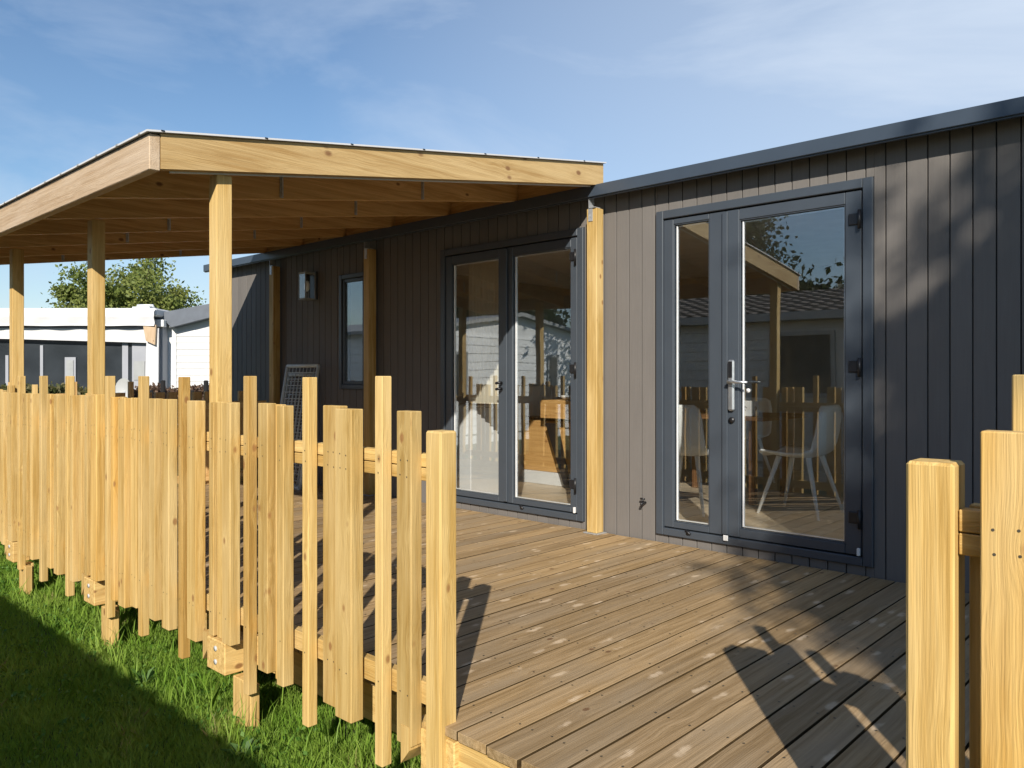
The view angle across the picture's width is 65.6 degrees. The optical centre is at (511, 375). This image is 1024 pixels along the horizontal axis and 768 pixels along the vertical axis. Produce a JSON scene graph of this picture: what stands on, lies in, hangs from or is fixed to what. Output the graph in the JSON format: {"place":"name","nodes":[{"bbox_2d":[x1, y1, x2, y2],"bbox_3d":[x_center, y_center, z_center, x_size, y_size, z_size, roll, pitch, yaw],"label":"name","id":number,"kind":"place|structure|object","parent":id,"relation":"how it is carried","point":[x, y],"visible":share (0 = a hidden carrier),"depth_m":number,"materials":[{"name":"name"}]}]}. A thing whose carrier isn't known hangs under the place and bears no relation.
{"place":"outdoors","nodes":[
{"label":"outdoors","id":0,"kind":"place"},
{"bbox_2d":[0,542,420,767],"bbox_3d":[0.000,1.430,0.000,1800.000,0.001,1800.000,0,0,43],"label":"lawn","id":1,"kind":"structure","parent":0,"point":[154,639],"depth_m":3.35,"materials":[{"name":"green plant"}]},
{"bbox_2d":[0,381,115,394],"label":"hedge","id":2,"kind":"object","parent":1,"relation":"on","point":[58,389],"visible":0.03,"depth_m":11.88,"materials":[{"name":"green plant"}]},
{"bbox_2d":[0,304,168,391],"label":"awning cabin","id":3,"kind":"object","parent":1,"relation":"on","point":[55,344],"visible":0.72,"depth_m":16.16,"materials":[{"name":"fabric"}]},
{"bbox_2d":[5,342,145,389],"bbox_3d":[-11.668,0.207,16.177,8.665,1.785,0.035,0,0,0],"label":"window frame","id":4,"kind":"structure","parent":3,"relation":"in","point":[138,349],"depth_m":16.17,"materials":[{"name":"white plastic"}]},
{"bbox_2d":[115,378,128,397],"bbox_3d":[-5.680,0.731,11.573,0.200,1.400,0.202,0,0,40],"label":"chair","id":5,"kind":"object","parent":1,"relation":"on","point":[121,386],"visible":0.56,"depth_m":11.61,"materials":[{"name":"white plastic"}]},
{"bbox_2d":[41,257,205,310],"bbox_3d":[-14.430,-1.730,30.111,7.150,6.339,7.191,0,0,43],"label":"broadleaf tree","id":6,"kind":"object","parent":1,"relation":"on","point":[144,277],"visible":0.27,"depth_m":29.11,"materials":[{"name":"green plant"}]},
{"bbox_2d":[131,666,157,686],"bbox_3d":[-1.689,1.386,3.647,0.118,0.088,0.159,0,0,-26],"label":"weed","id":7,"kind":"object","parent":1,"relation":"on","point":[151,671],"visible":0.72,"depth_m":3.66,"materials":[{"name":"green plant"}]},
{"bbox_2d":[161,380,164,391],"bbox_3d":[-4.835,0.745,11.000,0.061,1.371,0.064,0,0,43],"label":"black stake","id":8,"kind":"object","parent":1,"relation":"on","point":[162,385],"visible":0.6,"depth_m":10.97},
{"bbox_2d":[134,382,208,400],"bbox_3d":[-5.000,0.783,12.052,2.165,1.394,0.580,0,0,0],"label":"hedge","id":9,"kind":"object","parent":1,"relation":"on","point":[155,388],"visible":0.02,"depth_m":11.89,"materials":[{"name":"brown plant"}]},
{"bbox_2d":[154,304,208,391],"bbox_3d":[-6.345,-0.121,19.275,2.237,3.102,6.150,0,0,0],"label":"white cabin","id":10,"kind":"object","parent":1,"relation":"on","point":[188,342],"visible":0.22,"depth_m":16.59,"materials":[{"name":"white wood"}]},
{"bbox_2d":[0,561,389,767],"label":"clover","id":11,"kind":"object","parent":1,"relation":"on","point":[23,695],"visible":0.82,"depth_m":3.44,"materials":[{"name":"green plant"}]},
{"bbox_2d":[204,380,207,390],"bbox_3d":[-4.239,0.745,11.000,0.061,1.371,0.064,0,0,43],"label":"black stake","id":12,"kind":"object","parent":1,"relation":"on","point":[205,385],"visible":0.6,"depth_m":10.97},
{"bbox_2d":[220,735,262,758],"bbox_3d":[-0.996,1.395,2.950,0.137,0.070,0.147,0,0,43],"label":"weed","id":13,"kind":"object","parent":1,"relation":"on","point":[244,742],"visible":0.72,"depth_m":2.97,"materials":[{"name":"green plant"}]},
{"bbox_2d":[5,479,968,767],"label":"wooden deck","id":14,"kind":"structure","parent":1,"relation":"on","point":[579,649],"depth_m":3.06,"materials":[{"name":"brown wood"}]},
{"bbox_2d":[8,382,266,483],"bbox_3d":[-3.389,0.625,7.220,0.080,1.150,2.500,0,0,43],"label":"picket fence","id":15,"kind":"object","parent":14,"relation":"attached to","point":[194,395],"visible":0.19,"depth_m":7.68,"materials":[{"name":"brown wood"}]},
{"bbox_2d":[0,376,455,767],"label":"picket fence","id":16,"kind":"object","parent":14,"relation":"on","point":[108,487],"visible":1,"depth_m":3.11,"materials":[{"name":"brown wood"}]},
{"bbox_2d":[284,373,314,485],"bbox_3d":[-2.128,0.513,7.731,0.474,1.084,0.204,0,0,43],"label":"wire panel","id":17,"kind":"object","parent":14,"relation":"on","point":[297,375],"visible":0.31,"depth_m":7.77,"materials":[{"name":"black metal"}]},
{"bbox_2d":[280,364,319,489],"bbox_3d":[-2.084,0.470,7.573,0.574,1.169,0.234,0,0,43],"label":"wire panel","id":18,"kind":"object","parent":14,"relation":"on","point":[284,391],"visible":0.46,"depth_m":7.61,"materials":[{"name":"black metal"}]},
{"bbox_2d":[0,129,606,534],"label":"deck canopy","id":19,"kind":"object","parent":14,"relation":"on","point":[219,200],"visible":0.83,"depth_m":4.63,"materials":[{"name":"pine wood"},{"name":"metal"}]},
{"bbox_2d":[906,375,1023,767],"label":"picket fence","id":20,"kind":"object","parent":14,"relation":"on","point":[947,530],"visible":1,"depth_m":1.43,"materials":[{"name":"brown wood"}]},
{"bbox_2d":[203,96,1023,592],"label":"holiday cabin","id":21,"kind":"object","parent":1,"relation":"on","point":[869,282],"visible":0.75,"depth_m":5.14,"materials":[{"name":"grey wood"}]},
{"bbox_2d":[298,271,317,300],"bbox_3d":[-1.973,-0.873,7.677,0.140,0.275,0.137,0,0,43],"label":"wall lantern","id":22,"kind":"object","parent":21,"relation":"attached to","point":[311,283],"depth_m":7.67,"materials":[{"name":"black plastic"}]},
{"bbox_2d":[339,272,363,388],"bbox_3d":[-1.435,-0.410,7.293,0.420,1.060,0.082,0,0,43],"label":"window","id":23,"kind":"structure","parent":21,"relation":"in","point":[344,280],"depth_m":7.38,"materials":[{"name":"grey metal"}]},
{"bbox_2d":[457,403,497,494],"bbox_3d":[-0.291,0.625,6.715,0.270,0.769,0.420,0,0,43],"label":"white cabinet","id":24,"kind":"object","parent":21,"relation":"on","point":[477,447],"visible":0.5,"depth_m":6.57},
{"bbox_2d":[469,259,497,403],"bbox_3d":[-0.211,-0.405,6.332,0.370,1.250,0.059,0,0,43],"label":"curtain","id":25,"kind":"object","parent":21,"relation":"hanging from","point":[483,328],"visible":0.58,"depth_m":6.33,"materials":[{"name":"beige fabric"}]},
{"bbox_2d":[440,227,584,521],"bbox_3d":[-0.033,-0.010,5.956,1.465,2.020,0.135,0,0,43],"label":"double door","id":26,"kind":"structure","parent":21,"relation":"in","point":[507,252],"depth_m":5.92,"materials":[{"name":"grey metal"}]},
{"bbox_2d":[522,399,570,486],"bbox_3d":[0.535,0.615,7.531,0.760,0.789,0.720,0,0,43],"label":"kitchen counter","id":27,"kind":"object","parent":21,"relation":"on","point":[540,465],"visible":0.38,"depth_m":7.39,"materials":[{"name":"brown wood"}]},
{"bbox_2d":[560,395,570,399],"bbox_3d":[0.524,0.197,7.212,0.170,0.043,0.170,0,0,43],"label":"bowl","id":28,"kind":"object","parent":27,"relation":"on","point":[566,397],"visible":0.56,"depth_m":7.15,"materials":[{"name":"white ceramic"}]},
{"bbox_2d":[545,423,570,488],"bbox_3d":[0.419,0.720,7.173,0.280,0.579,0.040,0,0,43],"label":"folded step stool","id":29,"kind":"object","parent":21,"relation":"on","point":[553,430],"visible":0.93,"depth_m":7.15,"materials":[{"name":"brown wood"}]},
{"bbox_2d":[640,498,646,505],"bbox_3d":[0.840,0.806,5.093,0.030,0.050,0.056,0,0,43],"label":"wall tap","id":30,"kind":"object","parent":21,"relation":"attached to","point":[642,502],"depth_m":5.08,"materials":[{"name":"grey metal"}]},
{"bbox_2d":[679,405,708,516],"bbox_3d":[1.327,0.611,5.977,0.471,0.804,0.495,0,0,39],"label":"dining chair","id":31,"kind":"object","parent":21,"relation":"on","point":[691,438],"visible":0.44,"depth_m":5.74,"materials":[{"name":"white plastic"}]},
{"bbox_2d":[707,397,774,482],"bbox_3d":[2.171,0.611,7.507,0.470,0.804,0.495,0,0,43],"label":"dining chair","id":32,"kind":"object","parent":21,"relation":"on","point":[764,429],"visible":0.34,"depth_m":7.53,"materials":[{"name":"white plastic"}]},
{"bbox_2d":[692,410,808,505],"bbox_3d":[1.775,0.662,6.697,1.130,0.694,0.840,0,0,43],"label":"dining table","id":33,"kind":"object","parent":21,"relation":"on","point":[783,418],"visible":0.46,"depth_m":6.33,"materials":[{"name":"brown wood"}]},
{"bbox_2d":[745,400,758,415],"bbox_3d":[1.850,0.253,6.254,0.144,0.120,0.144,0,0,43],"label":"tissue box","id":34,"kind":"object","parent":33,"relation":"on","point":[751,407],"visible":0.57,"depth_m":6.19,"materials":[{"name":"white cardboard"}]},
{"bbox_2d":[656,177,873,567],"bbox_3d":[1.407,-0.020,4.599,1.323,2.040,0.145,0,0,43],"label":"double door","id":35,"kind":"structure","parent":21,"relation":"in","point":[727,219],"depth_m":4.67,"materials":[{"name":"grey metal"}]},
{"bbox_2d":[756,405,843,520],"bbox_3d":[2.133,0.611,5.840,0.494,0.804,0.471,0,0,43],"label":"dining chair","id":36,"kind":"object","parent":21,"relation":"on","point":[826,433],"visible":1,"depth_m":5.70,"materials":[{"name":"white plastic"}]},
{"bbox_2d":[0,0,1023,308],"label":"sky","id":37,"kind":"structure","parent":0,"point":[635,87],"materials":[{"name":"blue"}]},
{"bbox_2d":[518,386,551,480],"bbox_3d":[0.091,0.554,7.891,0.340,0.909,0.562,0,0,43],"label":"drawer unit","id":38,"kind":"object","parent":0,"point":[530,398],"visible":0.07,"depth_m":7.68,"materials":[{"name":"black wood"}]}
]}

